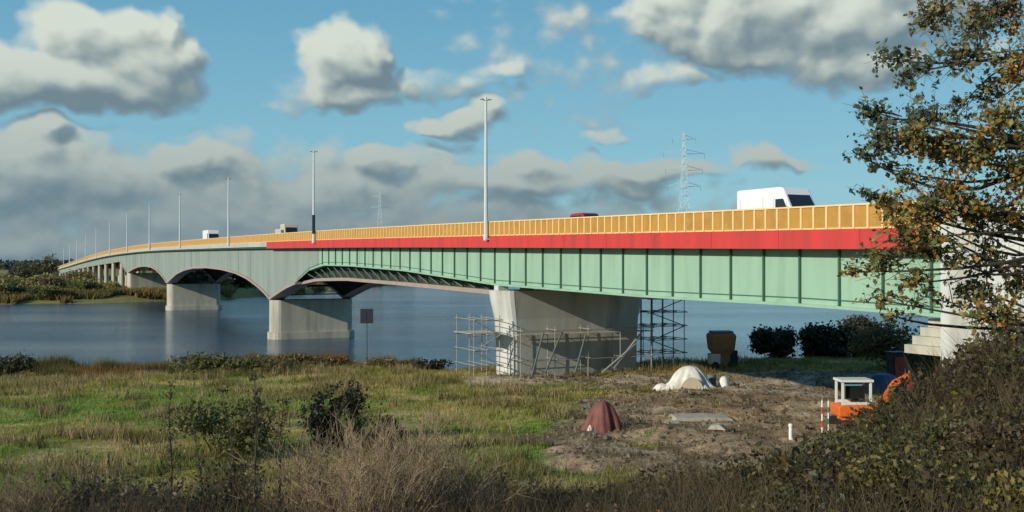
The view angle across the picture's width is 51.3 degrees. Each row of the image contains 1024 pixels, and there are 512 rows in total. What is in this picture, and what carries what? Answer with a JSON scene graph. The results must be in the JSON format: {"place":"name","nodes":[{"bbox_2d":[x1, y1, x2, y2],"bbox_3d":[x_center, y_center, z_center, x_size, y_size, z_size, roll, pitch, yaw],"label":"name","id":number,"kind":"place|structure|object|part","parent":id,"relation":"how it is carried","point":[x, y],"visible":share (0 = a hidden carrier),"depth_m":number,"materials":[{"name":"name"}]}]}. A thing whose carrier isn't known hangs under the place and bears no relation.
{"place":"outdoors","nodes":[
{"label":"outdoors","id":0,"kind":"place"},
{"bbox_2d":[0,285,940,369],"bbox_3d":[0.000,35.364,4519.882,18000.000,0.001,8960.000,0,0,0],"label":"river water","id":1,"kind":"structure","parent":0,"point":[409,321],"depth_m":206.32,"materials":[{"name":"blue liquid"}]},
{"bbox_2d":[0,262,1023,511],"bbox_3d":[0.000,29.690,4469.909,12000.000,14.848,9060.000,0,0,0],"label":"ground","id":2,"kind":"structure","parent":0,"point":[574,462],"depth_m":68.94,"materials":[{"name":"soil"}]},
{"bbox_2d":[0,281,17,294],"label":"bank bush","id":3,"kind":"object","parent":2,"relation":"on","point":[6,287],"visible":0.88,"depth_m":325.61,"materials":[{"name":"green plant"}]},
{"bbox_2d":[0,275,28,282],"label":"bank bush","id":4,"kind":"object","parent":2,"relation":"on","point":[17,279],"visible":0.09,"depth_m":357.28,"materials":[{"name":"green plant"}]},
{"bbox_2d":[1,260,30,276],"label":"tree","id":5,"kind":"object","parent":2,"relation":"on","point":[11,273],"visible":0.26,"depth_m":518.10,"materials":[{"name":"green plant"}]},
{"bbox_2d":[0,275,32,294],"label":"bank bush","id":6,"kind":"object","parent":2,"relation":"on","point":[4,279],"visible":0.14,"depth_m":335.44,"materials":[{"name":"green plant"}]},
{"bbox_2d":[0,349,40,375],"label":"meadow shrub","id":7,"kind":"object","parent":2,"relation":"on","point":[15,364],"visible":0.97,"depth_m":110.92,"materials":[{"name":"green plant"}]},
{"bbox_2d":[13,284,29,295],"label":"bank bush","id":8,"kind":"object","parent":2,"relation":"on","point":[19,289],"visible":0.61,"depth_m":332.90,"materials":[{"name":"green plant"}]},
{"bbox_2d":[7,278,36,285],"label":"bank bush","id":9,"kind":"object","parent":2,"relation":"on","point":[20,281],"visible":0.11,"depth_m":352.93,"materials":[{"name":"green plant"}]},
{"bbox_2d":[15,257,47,280],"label":"tree","id":10,"kind":"object","parent":2,"relation":"on","point":[29,271],"visible":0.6,"depth_m":467.61,"materials":[{"name":"green plant"}]},
{"bbox_2d":[24,285,47,295],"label":"bank bush","id":11,"kind":"object","parent":2,"relation":"on","point":[34,289],"visible":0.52,"depth_m":327.66,"materials":[{"name":"green plant"}]},
{"bbox_2d":[25,272,57,281],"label":"bank bush","id":12,"kind":"object","parent":2,"relation":"on","point":[35,277],"visible":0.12,"depth_m":392.89,"materials":[{"name":"green plant"}]},
{"bbox_2d":[27,273,66,288],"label":"bank bush","id":13,"kind":"object","parent":2,"relation":"on","point":[51,279],"visible":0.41,"depth_m":352.05,"materials":[{"name":"green plant"}]},
{"bbox_2d":[36,254,61,275],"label":"tree","id":14,"kind":"object","parent":2,"relation":"on","point":[50,267],"visible":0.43,"depth_m":497.19,"materials":[{"name":"green plant"}]},
{"bbox_2d":[35,284,66,298],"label":"bank bush","id":15,"kind":"object","parent":2,"relation":"on","point":[51,289],"visible":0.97,"depth_m":325.93,"materials":[{"name":"green plant"}]},
{"bbox_2d":[0,433,126,511],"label":"bare shrub","id":16,"kind":"object","parent":2,"relation":"on","point":[25,488],"visible":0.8,"depth_m":18.95,"materials":[{"name":"brown plant"}]},
{"bbox_2d":[0,258,150,269],"bbox_3d":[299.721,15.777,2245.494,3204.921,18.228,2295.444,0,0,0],"label":"distant woods","id":17,"kind":"object","parent":2,"relation":"on","point":[8,265],"visible":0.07,"depth_m":1178.11,"materials":[{"name":"green plant"}]},
{"bbox_2d":[11,454,145,511],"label":"bare shrub","id":18,"kind":"object","parent":2,"relation":"on","point":[84,491],"visible":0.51,"depth_m":19.37,"materials":[{"name":"brown plant"}]},
{"bbox_2d":[61,268,98,282],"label":"bank bush","id":19,"kind":"object","parent":2,"relation":"on","point":[68,274],"visible":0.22,"depth_m":420.57,"materials":[{"name":"green plant"}]},
{"bbox_2d":[62,275,100,288],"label":"bank bush","id":20,"kind":"object","parent":2,"relation":"on","point":[69,281],"visible":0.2,"depth_m":344.58,"materials":[{"name":"green plant"}]},
{"bbox_2d":[68,278,104,290],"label":"bank bush","id":21,"kind":"object","parent":2,"relation":"on","point":[87,284],"visible":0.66,"depth_m":340.26,"materials":[{"name":"green plant"}]},
{"bbox_2d":[98,280,122,288],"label":"bank bush","id":22,"kind":"object","parent":2,"relation":"on","point":[111,283],"visible":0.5,"depth_m":373.37,"materials":[{"name":"green plant"}]},
{"bbox_2d":[68,463,226,511],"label":"bare shrub","id":23,"kind":"object","parent":2,"relation":"on","point":[129,493],"visible":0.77,"depth_m":17.03,"materials":[{"name":"brown plant"}]},
{"bbox_2d":[158,380,195,508],"bbox_3d":[-5.717,3.526,17.883,0.570,2.985,0.664,0,0,12],"label":"bare sapling","id":24,"kind":"object","parent":2,"relation":"on","point":[169,411],"visible":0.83,"depth_m":17.85,"materials":[{"name":"green plant"}]},
{"bbox_2d":[172,271,206,283],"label":"tree","id":25,"kind":"object","parent":2,"relation":"on","point":[188,281],"visible":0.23,"depth_m":398.15,"materials":[{"name":"green plant"}]},
{"bbox_2d":[0,282,382,303],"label":"bank scrub","id":26,"kind":"object","parent":2,"relation":"on","point":[227,291],"visible":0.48,"depth_m":337.39,"materials":[{"name":"green plant"}]},
{"bbox_2d":[189,422,213,494],"bbox_3d":[-5.490,4.086,19.019,0.337,2.246,0.460,0,0,41],"label":"bare sapling","id":27,"kind":"object","parent":2,"relation":"on","point":[198,457],"visible":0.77,"depth_m":18.97,"materials":[{"name":"green plant"}]},
{"bbox_2d":[192,271,234,286],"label":"tree","id":28,"kind":"object","parent":2,"relation":"on","point":[203,280],"visible":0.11,"depth_m":429.62,"materials":[{"name":"green plant"}]},
{"bbox_2d":[146,451,288,511],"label":"bare shrub","id":29,"kind":"object","parent":2,"relation":"on","point":[225,488],"visible":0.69,"depth_m":17.92,"materials":[{"name":"brown plant"}]},
{"bbox_2d":[203,277,234,285],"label":"bank bush","id":30,"kind":"object","parent":2,"relation":"on","point":[227,281],"visible":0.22,"depth_m":421.98,"materials":[{"name":"green plant"}]},
{"bbox_2d":[158,383,286,461],"bbox_3d":[-14.938,8.531,55.687,6.556,4.506,4.843,0,0,0],"label":"meadow shrub","id":31,"kind":"object","parent":2,"relation":"on","point":[199,417],"visible":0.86,"depth_m":54.90,"materials":[{"name":"green plant"}]},
{"bbox_2d":[216,383,248,511],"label":"bare sapling","id":32,"kind":"object","parent":2,"relation":"on","point":[225,416],"visible":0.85,"depth_m":17.89,"materials":[{"name":"green plant"}]},
{"bbox_2d":[0,348,475,375],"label":"shore reeds","id":33,"kind":"object","parent":2,"relation":"on","point":[51,364],"visible":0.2,"depth_m":120.10,"materials":[{"name":"green plant"}]},
{"bbox_2d":[231,274,254,287],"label":"tree","id":34,"kind":"object","parent":2,"relation":"on","point":[240,281],"visible":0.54,"depth_m":436.72,"materials":[{"name":"green plant"}]},
{"bbox_2d":[163,351,326,375],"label":"meadow shrub","id":35,"kind":"object","parent":2,"relation":"on","point":[222,360],"visible":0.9,"depth_m":98.49,"materials":[{"name":"green plant"}]},
{"bbox_2d":[240,368,273,511],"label":"bare sapling","id":36,"kind":"object","parent":2,"relation":"on","point":[256,403],"visible":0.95,"depth_m":17.35,"materials":[{"name":"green plant"}]},
{"bbox_2d":[269,393,291,509],"bbox_3d":[-4.115,3.836,19.026,0.372,2.783,0.452,0,0,-28],"label":"bare sapling","id":37,"kind":"object","parent":2,"relation":"on","point":[280,433],"visible":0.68,"depth_m":19.01,"materials":[{"name":"green plant"}]},
{"bbox_2d":[271,353,331,366],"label":"shore bush","id":38,"kind":"object","parent":2,"relation":"on","point":[299,358],"visible":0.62,"depth_m":112.03,"materials":[{"name":"green plant"}]},
{"bbox_2d":[221,413,405,511],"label":"bare shrub","id":39,"kind":"object","parent":2,"relation":"on","point":[310,479],"visible":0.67,"depth_m":17.91,"materials":[{"name":"brown plant"}]},
{"bbox_2d":[308,354,357,366],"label":"shore bush","id":40,"kind":"object","parent":2,"relation":"on","point":[335,360],"visible":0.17,"depth_m":115.48,"materials":[{"name":"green plant"}]},
{"bbox_2d":[290,370,381,446],"bbox_3d":[-9.993,8.663,60.244,5.510,4.620,3.892,0,0,0],"label":"meadow shrub","id":41,"kind":"object","parent":2,"relation":"on","point":[319,414],"visible":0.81,"depth_m":59.92,"materials":[{"name":"green plant"}]},
{"bbox_2d":[360,309,372,362],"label":"river sign","id":42,"kind":"object","parent":2,"relation":"on","point":[366,316],"visible":0.95,"depth_m":117.86,"materials":[{"name":"metal"}]},
{"bbox_2d":[276,401,459,511],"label":"bare shrub","id":43,"kind":"object","parent":2,"relation":"on","point":[359,480],"visible":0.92,"depth_m":16.84,"materials":[{"name":"brown plant"}]},
{"bbox_2d":[338,410,409,453],"bbox_3d":[-7.342,9.521,56.864,3.879,2.741,3.262,0,0,0],"label":"meadow shrub","id":44,"kind":"object","parent":2,"relation":"on","point":[358,429],"visible":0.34,"depth_m":56.51,"materials":[{"name":"green plant"}]},
{"bbox_2d":[371,187,388,226],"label":"electricity pylon","id":45,"kind":"object","parent":2,"relation":"on","point":[380,206],"visible":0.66,"depth_m":1299.76,"materials":[{"name":"metal"}]},
{"bbox_2d":[0,352,779,510],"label":"tall weeds","id":46,"kind":"object","parent":2,"relation":"on","point":[48,382],"visible":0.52,"depth_m":74.61,"materials":[{"name":"green plant"}]},
{"bbox_2d":[364,358,418,367],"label":"shore bush","id":47,"kind":"object","parent":2,"relation":"on","point":[388,361],"visible":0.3,"depth_m":111.03,"materials":[{"name":"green plant"}]},
{"bbox_2d":[286,387,560,511],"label":"bare shrub","id":48,"kind":"object","parent":2,"relation":"on","point":[446,479],"visible":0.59,"depth_m":18.25,"materials":[{"name":"brown plant"}]},
{"bbox_2d":[408,357,455,370],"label":"meadow shrub","id":49,"kind":"object","parent":2,"relation":"on","point":[433,364],"visible":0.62,"depth_m":109.61,"materials":[{"name":"green plant"}]},
{"bbox_2d":[0,355,930,508],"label":"meadow grass","id":50,"kind":"structure","parent":2,"relation":"on","point":[492,409],"depth_m":73.84,"materials":[{"name":"green plant"}]},
{"bbox_2d":[453,314,503,376],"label":"scaffold","id":51,"kind":"object","parent":2,"relation":"on","point":[486,332],"visible":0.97,"depth_m":94.33,"materials":[{"name":"grey metal"}]},
{"bbox_2d":[424,438,552,511],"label":"bare shrub","id":52,"kind":"object","parent":2,"relation":"on","point":[475,487],"visible":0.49,"depth_m":18.89,"materials":[{"name":"brown plant"}]},
{"bbox_2d":[486,465,519,498],"bbox_3d":[-0.290,9.702,45.299,1.817,1.995,1.433,0,0,21],"label":"meadow shrub","id":53,"kind":"object","parent":2,"relation":"on","point":[503,481],"visible":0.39,"depth_m":45.18,"materials":[{"name":"green plant"}]},
{"bbox_2d":[0,291,1023,511],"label":"dead stalks","id":54,"kind":"object","parent":2,"relation":"on","point":[697,502],"visible":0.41,"depth_m":17.51,"materials":[{"name":"brown plant"}]},
{"bbox_2d":[8,311,1023,511],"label":"bramble undergrowth","id":55,"kind":"object","parent":2,"relation":"on","point":[776,461],"visible":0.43,"depth_m":18.73,"materials":[{"name":"green plant"}]},
{"bbox_2d":[57,200,1023,375],"bbox_3d":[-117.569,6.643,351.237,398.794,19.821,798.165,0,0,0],"label":"road bridge","id":56,"kind":"structure","parent":2,"relation":"on","point":[590,271],"depth_m":93.87,"materials":[{"name":"concrete"}]},
{"bbox_2d":[109,221,109,254],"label":"street lamp","id":57,"kind":"object","parent":56,"relation":"attached to","point":[109,237],"visible":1,"depth_m":405.49,"materials":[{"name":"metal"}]},
{"bbox_2d":[125,213,128,251],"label":"street lamp","id":58,"kind":"object","parent":56,"relation":"attached to","point":[126,242],"visible":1,"depth_m":352.82,"materials":[{"name":"metal"}]},
{"bbox_2d":[148,204,149,249],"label":"street lamp","id":59,"kind":"object","parent":56,"relation":"attached to","point":[149,227],"visible":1,"depth_m":302.24,"materials":[{"name":"metal"}]},
{"bbox_2d":[177,194,181,247],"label":"street lamp","id":60,"kind":"object","parent":56,"relation":"attached to","point":[179,224],"visible":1,"depth_m":253.01,"materials":[{"name":"metal"}]},
{"bbox_2d":[203,230,218,238],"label":"delivery van","id":61,"kind":"object","parent":56,"relation":"on","point":[207,234],"visible":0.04,"depth_m":236.89,"materials":[{"name":"white paint"}]},
{"bbox_2d":[225,177,230,245],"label":"street lamp","id":62,"kind":"object","parent":56,"relation":"attached to","point":[228,243],"visible":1,"depth_m":200.80,"materials":[{"name":"metal"}]},
{"bbox_2d":[275,224,297,232],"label":"flatbed truck","id":63,"kind":"object","parent":56,"relation":"on","point":[286,228],"visible":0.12,"depth_m":175.31,"materials":[{"name":"beige paint"}]},
{"bbox_2d":[310,150,317,242],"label":"street lamp","id":64,"kind":"object","parent":56,"relation":"attached to","point":[313,225],"visible":1,"depth_m":147.32,"materials":[{"name":"metal"}]},
{"bbox_2d":[480,97,491,239],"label":"street lamp","id":65,"kind":"object","parent":56,"relation":"attached to","point":[485,236],"visible":1,"depth_m":95.81,"materials":[{"name":"metal"}]},
{"bbox_2d":[570,213,598,216],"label":"passenger car","id":66,"kind":"object","parent":56,"relation":"on","point":[583,214],"visible":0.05,"depth_m":87.46,"materials":[{"name":"red paint"}]},
{"bbox_2d":[737,187,814,229],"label":"delivery van","id":67,"kind":"object","parent":56,"relation":"on","point":[773,197],"visible":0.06,"depth_m":66.84,"materials":[{"name":"white paint"}]},
{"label":"side window","id":68,"kind":"part","parent":67,"relation":"part of","materials":[{"name":"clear glass"}]},
{"bbox_2d":[500,472,586,511],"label":"bare shrub","id":69,"kind":"object","parent":2,"relation":"on","point":[537,491],"visible":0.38,"depth_m":20.92,"materials":[{"name":"brown plant"}]},
{"bbox_2d":[510,323,654,376],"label":"scaffold","id":70,"kind":"object","parent":2,"relation":"on","point":[620,357],"visible":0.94,"depth_m":96.61,"materials":[{"name":"grey metal"}]},
{"bbox_2d":[581,400,622,433],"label":"tarpaulin heap","id":71,"kind":"object","parent":2,"relation":"on","point":[602,417],"visible":0.98,"depth_m":65.86,"materials":[{"name":"red fabric"}]},
{"bbox_2d":[653,383,666,390],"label":"sheet bundle","id":72,"kind":"object","parent":2,"relation":"on","point":[659,386],"visible":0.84,"depth_m":85.65,"materials":[{"name":"white fabric"}]},
{"bbox_2d":[637,297,687,367],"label":"scaffold","id":73,"kind":"object","parent":2,"relation":"on","point":[662,337],"visible":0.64,"depth_m":102.55,"materials":[{"name":"grey metal"}]},
{"bbox_2d":[663,420,683,423],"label":"flat stone","id":74,"kind":"object","parent":2,"relation":"on","point":[674,421],"visible":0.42,"depth_m":68.88,"materials":[{"name":"grey stone"}]},
{"bbox_2d":[663,132,704,211],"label":"electricity pylon","id":75,"kind":"object","parent":2,"relation":"on","point":[685,162],"visible":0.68,"depth_m":520.15,"materials":[{"name":"metal"}]},
{"bbox_2d":[661,366,713,390],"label":"site tent","id":76,"kind":"object","parent":2,"relation":"on","point":[690,377],"visible":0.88,"depth_m":85.14,"materials":[{"name":"beige fabric"}]},
{"bbox_2d":[668,413,732,421],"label":"flat stone","id":77,"kind":"object","parent":2,"relation":"on","point":[688,417],"visible":0.84,"depth_m":70.33,"materials":[{"name":"grey stone"}]},
{"bbox_2d":[490,367,928,474],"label":"dry weeds","id":78,"kind":"object","parent":2,"relation":"on","point":[664,377],"visible":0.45,"depth_m":70.77,"materials":[{"name":"brown plant"}]},
{"bbox_2d":[707,374,715,385],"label":"oil drum","id":79,"kind":"object","parent":2,"relation":"on","point":[711,378],"visible":0.62,"depth_m":88.12,"materials":[{"name":"metal"}]},
{"bbox_2d":[708,423,726,429],"bbox_3d":[12.223,10.143,63.443,1.082,0.296,0.700,2,3,17],"label":"flat stone","id":80,"kind":"object","parent":2,"relation":"on","point":[717,426],"visible":1,"depth_m":63.17,"materials":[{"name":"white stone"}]},
{"bbox_2d":[512,368,929,477],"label":"earth clods","id":81,"kind":"object","parent":2,"relation":"on","point":[778,424],"visible":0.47,"depth_m":72.14,"materials":[{"name":"brown soil"}]},
{"bbox_2d":[706,330,737,368],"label":"site hopper","id":82,"kind":"object","parent":2,"relation":"on","point":[721,346],"visible":0.88,"depth_m":102.20,"materials":[{"name":"metal"}]},
{"bbox_2d":[718,376,729,386],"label":"sand sack","id":83,"kind":"object","parent":2,"relation":"on","point":[723,381],"visible":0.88,"depth_m":86.68,"materials":[{"name":"white fabric"}]},
{"bbox_2d":[747,324,799,358],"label":"river bush","id":84,"kind":"object","parent":2,"relation":"on","point":[777,342],"visible":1,"depth_m":112.82,"materials":[{"name":"green plant"}]},
{"bbox_2d":[788,423,793,439],"bbox_3d":[16.182,10.192,61.950,0.340,0.920,0.340,0,0,0],"label":"marker post","id":85,"kind":"object","parent":2,"relation":"on","point":[790,425],"visible":0.98,"depth_m":61.85,"materials":[{"name":"white paint"}]},
{"bbox_2d":[727,479,886,511],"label":"bramble bush","id":86,"kind":"object","parent":2,"relation":"on","point":[781,495],"visible":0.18,"depth_m":15.82,"materials":[{"name":"green plant"}]},
{"bbox_2d":[821,399,822,432],"bbox_3d":[17.721,9.342,60.954,0.083,2.420,0.083,0,0,-22],"label":"ranging pole","id":87,"kind":"object","parent":2,"relation":"on","point":[821,415],"visible":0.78,"depth_m":60.94,"materials":[{"name":"red paint"}]},
{"bbox_2d":[793,320,861,357],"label":"river bush","id":88,"kind":"object","parent":2,"relation":"on","point":[822,340],"visible":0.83,"depth_m":114.72,"materials":[{"name":"green plant"}]},
{"bbox_2d":[828,399,828,430],"bbox_3d":[18.235,9.310,61.454,0.083,2.120,0.083,0,0,-22],"label":"ranging pole","id":89,"kind":"object","parent":2,"relation":"on","point":[828,414],"visible":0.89,"depth_m":61.41,"materials":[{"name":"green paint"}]},
{"bbox_2d":[785,443,873,488],"bbox_3d":[6.269,4.202,19.892,2.570,1.164,2.866,0,0,41],"label":"bramble bush","id":90,"kind":"object","parent":2,"relation":"on","point":[820,447],"visible":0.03,"depth_m":20.26,"materials":[{"name":"green plant"}]},
{"bbox_2d":[807,426,909,461],"bbox_3d":[7.639,4.023,21.931,2.844,1.278,2.341,0,0,0],"label":"bramble bush","id":91,"kind":"object","parent":2,"relation":"on","point":[865,441],"visible":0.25,"depth_m":21.73,"materials":[{"name":"green plant"}]},
{"bbox_2d":[837,313,891,357],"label":"river bush","id":92,"kind":"object","parent":2,"relation":"on","point":[857,322],"visible":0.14,"depth_m":117.42,"materials":[{"name":"green plant"}]},
{"bbox_2d":[827,372,912,429],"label":"mini excavator","id":93,"kind":"object","parent":2,"relation":"on","point":[838,407],"visible":0.47,"depth_m":65.46,"materials":[{"name":"metal"}]},
{"bbox_2d":[839,315,923,371],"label":"river bush","id":94,"kind":"object","parent":2,"relation":"on","point":[881,341],"visible":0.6,"depth_m":99.28,"materials":[{"name":"green plant"}]},
{"bbox_2d":[867,373,899,393],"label":"tarpaulin stack","id":95,"kind":"object","parent":2,"relation":"on","point":[878,383],"visible":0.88,"depth_m":83.41,"materials":[{"name":"blue plastic"}]},
{"bbox_2d":[885,351,906,385],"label":"site cabinet","id":96,"kind":"object","parent":2,"relation":"on","point":[892,358],"visible":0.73,"depth_m":87.42,"materials":[{"name":"metal"}]},
{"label":"door","id":97,"kind":"part","parent":96,"relation":"part of","materials":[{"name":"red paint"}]},
{"bbox_2d":[822,438,987,511],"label":"bramble bush","id":98,"kind":"object","parent":2,"relation":"on","point":[882,470],"visible":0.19,"depth_m":14.90,"materials":[{"name":"green plant"}]},
{"bbox_2d":[890,337,940,376],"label":"river bush","id":99,"kind":"object","parent":2,"relation":"on","point":[921,359],"visible":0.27,"depth_m":91.33,"materials":[{"name":"green plant"}]},
{"bbox_2d":[853,402,999,467],"bbox_3d":[7.845,3.407,18.997,3.261,1.519,2.487,0,0,0],"label":"bramble bush","id":100,"kind":"object","parent":2,"relation":"on","point":[934,425],"visible":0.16,"depth_m":19.19,"materials":[{"name":"green plant"}]},
{"bbox_2d":[837,0,1023,346],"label":"autumn tree","id":101,"kind":"object","parent":2,"relation":"on","point":[981,152],"visible":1,"depth_m":10.99,"materials":[{"name":"green plant"}]},
{"bbox_2d":[936,416,1023,473],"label":"bramble bush","id":102,"kind":"object","parent":2,"relation":"on","point":[966,439],"visible":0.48,"depth_m":16.61,"materials":[{"name":"green plant"}]},
{"bbox_2d":[942,458,1023,511],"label":"bramble bush","id":103,"kind":"object","parent":2,"relation":"on","point":[1015,484],"visible":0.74,"depth_m":12.75,"materials":[{"name":"green plant"}]},
{"bbox_2d":[0,0,1023,261],"label":"sky","id":104,"kind":"structure","parent":0,"point":[110,109],"materials":[{"name":"blue"}]}
]}

